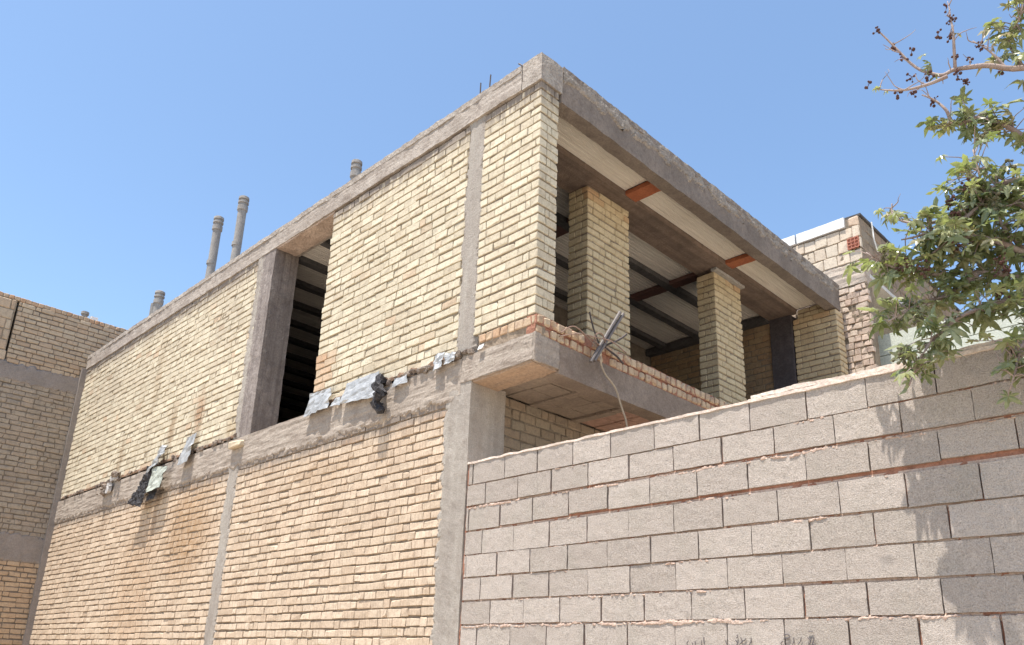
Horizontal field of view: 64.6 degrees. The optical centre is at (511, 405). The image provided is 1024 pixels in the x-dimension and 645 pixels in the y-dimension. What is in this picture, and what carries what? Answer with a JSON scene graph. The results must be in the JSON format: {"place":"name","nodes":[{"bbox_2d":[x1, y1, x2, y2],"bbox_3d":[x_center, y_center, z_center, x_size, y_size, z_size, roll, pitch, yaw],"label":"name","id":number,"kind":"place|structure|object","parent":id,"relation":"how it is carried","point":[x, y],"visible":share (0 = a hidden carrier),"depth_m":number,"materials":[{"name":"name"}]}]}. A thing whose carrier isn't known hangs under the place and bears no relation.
{"place":"outdoors","nodes":[
{"label":"outdoors","id":0,"kind":"place"},
{"bbox_2d":[0,0,1023,329],"label":"sky","id":1,"kind":"structure","parent":0,"point":[127,126],"materials":[{"name":"blue"}]},
{"bbox_2d":[782,212,963,372],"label":"neighbouring house","id":2,"kind":"structure","parent":0,"point":[824,248],"depth_m":13.01,"materials":[{"name":"brick"}]},
{"bbox_2d":[878,305,1023,365],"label":"yard wall","id":3,"kind":"structure","parent":0,"point":[909,337],"depth_m":12.33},
{"label":"ground","id":4,"kind":"structure","parent":0,"visible":0},
{"bbox_2d":[0,291,126,644],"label":"neighbouring house","id":5,"kind":"structure","parent":4,"relation":"on","point":[46,351],"depth_m":15.89,"materials":[{"name":"beige brick"}]},
{"bbox_2d":[81,311,97,320],"bbox_3d":[-9.033,-1.886,17.290,0.159,0.190,0.348,-16,-25,43],"label":"roof stub","id":6,"kind":"object","parent":5,"relation":"on","point":[84,313],"visible":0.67,"depth_m":17.21,"materials":[{"name":"grey"}]},
{"bbox_2d":[29,52,847,644],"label":"unfinished house","id":7,"kind":"structure","parent":4,"relation":"on","point":[519,220],"depth_m":9.73,"materials":[{"name":"yellow brick"}]},
{"bbox_2d":[96,470,120,496],"bbox_3d":[-6.948,1.336,13.964,0.848,0.390,0.160,-16,-25,43],"label":"rubble clump","id":8,"kind":"object","parent":7,"relation":"on","point":[107,487],"visible":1,"depth_m":13.88,"materials":[{"name":"grey concrete"}]},
{"bbox_2d":[127,466,155,506],"bbox_3d":[-5.823,1.284,12.707,0.582,0.715,0.150,-14,-24,40],"label":"tar felt","id":9,"kind":"object","parent":7,"relation":"hanging from","point":[137,496],"visible":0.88,"depth_m":12.65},
{"bbox_2d":[149,303,153,314],"bbox_3d":[-7.441,-1.597,16.599,0.130,1.083,0.120,-16,-25,43],"label":"flue pipe","id":10,"kind":"object","parent":7,"relation":"on","point":[151,308],"visible":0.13,"depth_m":16.67,"materials":[{"name":"grey metal"}]},
{"bbox_2d":[146,466,166,492],"bbox_3d":[-5.420,1.090,12.325,0.528,0.435,0.089,-16,-25,43],"label":"speckled sheet","id":11,"kind":"object","parent":7,"relation":"hanging from","point":[156,477],"visible":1,"depth_m":12.32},
{"bbox_2d":[146,488,156,500],"bbox_3d":[-5.498,1.331,12.350,0.293,0.280,0.086,-16,-25,43],"label":"tar flap","id":12,"kind":"object","parent":11,"relation":"hanging from","point":[151,494],"visible":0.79,"depth_m":12.34,"materials":[{"name":"fabric"}]},
{"bbox_2d":[146,445,167,472],"bbox_3d":[-5.542,0.818,12.633,0.373,0.439,0.147,-16,-25,43],"label":"metal sheet","id":13,"kind":"object","parent":7,"relation":"on","point":[161,451],"visible":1,"depth_m":12.60,"materials":[{"name":"silver metal"}]},
{"bbox_2d":[152,290,164,312],"bbox_3d":[-7.228,-1.751,16.394,0.200,1.262,0.200,-16,-25,43],"label":"flue pipe","id":14,"kind":"object","parent":7,"relation":"on","point":[158,300],"visible":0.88,"depth_m":16.46,"materials":[{"name":"grey metal"}]},
{"bbox_2d":[176,432,196,465],"bbox_3d":[-4.801,0.636,11.934,0.387,0.488,0.088,-16,-25,43],"label":"metal sheet","id":15,"kind":"object","parent":7,"relation":"on","point":[185,454],"visible":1,"depth_m":11.90,"materials":[{"name":"silver metal"}]},
{"bbox_2d":[205,215,223,276],"bbox_3d":[-5.554,-2.587,14.937,0.190,2.051,0.187,-16,-25,43],"label":"flue pipe","id":16,"kind":"object","parent":7,"relation":"on","point":[217,227],"visible":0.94,"depth_m":15.03,"materials":[{"name":"white metal"}]},
{"bbox_2d":[230,195,248,259],"bbox_3d":[-4.865,-2.788,14.284,0.190,2.071,0.187,-16,-25,43],"label":"flue pipe","id":17,"kind":"object","parent":7,"relation":"on","point":[242,210],"visible":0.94,"depth_m":14.37,"materials":[{"name":"grey metal"}]},
{"bbox_2d":[303,387,331,416],"bbox_3d":[-2.295,-0.051,9.568,0.520,0.300,0.071,-16,-25,43],"label":"metal sheet","id":18,"kind":"object","parent":7,"relation":"on","point":[318,400],"visible":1,"depth_m":9.56,"materials":[{"name":"silver metal"}]},
{"bbox_2d":[330,396,340,405],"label":"metal sheet","id":19,"kind":"object","parent":7,"relation":"on","point":[336,401],"visible":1,"depth_m":9.29,"materials":[{"name":"silver metal"}]},
{"bbox_2d":[350,159,361,178],"bbox_3d":[-2.285,-3.054,11.659,0.166,1.112,0.162,-16,-25,43],"label":"flue pipe","id":20,"kind":"object","parent":7,"relation":"on","point":[356,167],"visible":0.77,"depth_m":11.73,"materials":[{"name":"grey metal"}]},
{"bbox_2d":[339,371,378,403],"bbox_3d":[-1.685,-0.178,8.968,0.717,0.325,0.061,-16,-25,43],"label":"metal sheet","id":21,"kind":"object","parent":7,"relation":"on","point":[358,389],"visible":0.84,"depth_m":8.98,"materials":[{"name":"silver metal"}]},
{"bbox_2d":[371,374,386,414],"bbox_3d":[-1.409,-0.134,8.595,0.160,0.487,0.236,6,-19,-11],"label":"tar curl","id":22,"kind":"object","parent":7,"relation":"hanging from","point":[378,392],"visible":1,"depth_m":8.53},
{"bbox_2d":[392,374,406,387],"bbox_3d":[-1.178,-0.263,8.479,0.037,0.109,0.258,18,-24,-40],"label":"metal sheet","id":23,"kind":"object","parent":7,"relation":"on","point":[400,380],"visible":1,"depth_m":8.47,"materials":[{"name":"silver metal"}]},
{"bbox_2d":[433,352,444,370],"bbox_3d":[-0.736,-0.442,8.072,0.155,0.190,0.052,-16,-25,43],"label":"metal sheet","id":24,"kind":"object","parent":7,"relation":"on","point":[437,362],"visible":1,"depth_m":8.07,"materials":[{"name":"silver metal"}]},
{"bbox_2d":[443,352,455,364],"bbox_3d":[-0.606,-0.484,7.949,0.043,0.142,0.182,15,-22,-34],"label":"metal sheet","id":25,"kind":"object","parent":7,"relation":"on","point":[449,357],"visible":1,"depth_m":7.96,"materials":[{"name":"silver metal"}]},
{"bbox_2d":[559,311,626,364],"bbox_3d":[0.800,-0.708,7.752,0.144,0.706,0.895,-16,-25,43],"label":"bar bundle","id":26,"kind":"object","parent":7,"relation":"on","point":[602,344],"visible":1,"depth_m":7.82,"materials":[{"name":"metal"}]},
{"bbox_2d":[600,353,627,426],"bbox_3d":[0.989,-0.166,7.842,0.398,0.704,0.035,17,-23,-37],"label":"cord","id":27,"kind":"object","parent":26,"relation":"hanging from","point":[608,378],"visible":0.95,"depth_m":7.84,"materials":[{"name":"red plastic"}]},
{"bbox_2d":[459,339,1023,644],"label":"block wall","id":28,"kind":"structure","parent":4,"relation":"on","point":[866,507],"depth_m":5.18,"materials":[{"name":"concrete"}]},
{"bbox_2d":[842,0,1023,408],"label":"tree","id":29,"kind":"object","parent":4,"relation":"on","point":[983,198],"visible":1,"depth_m":4.61,"materials":[{"name":"green plant"}]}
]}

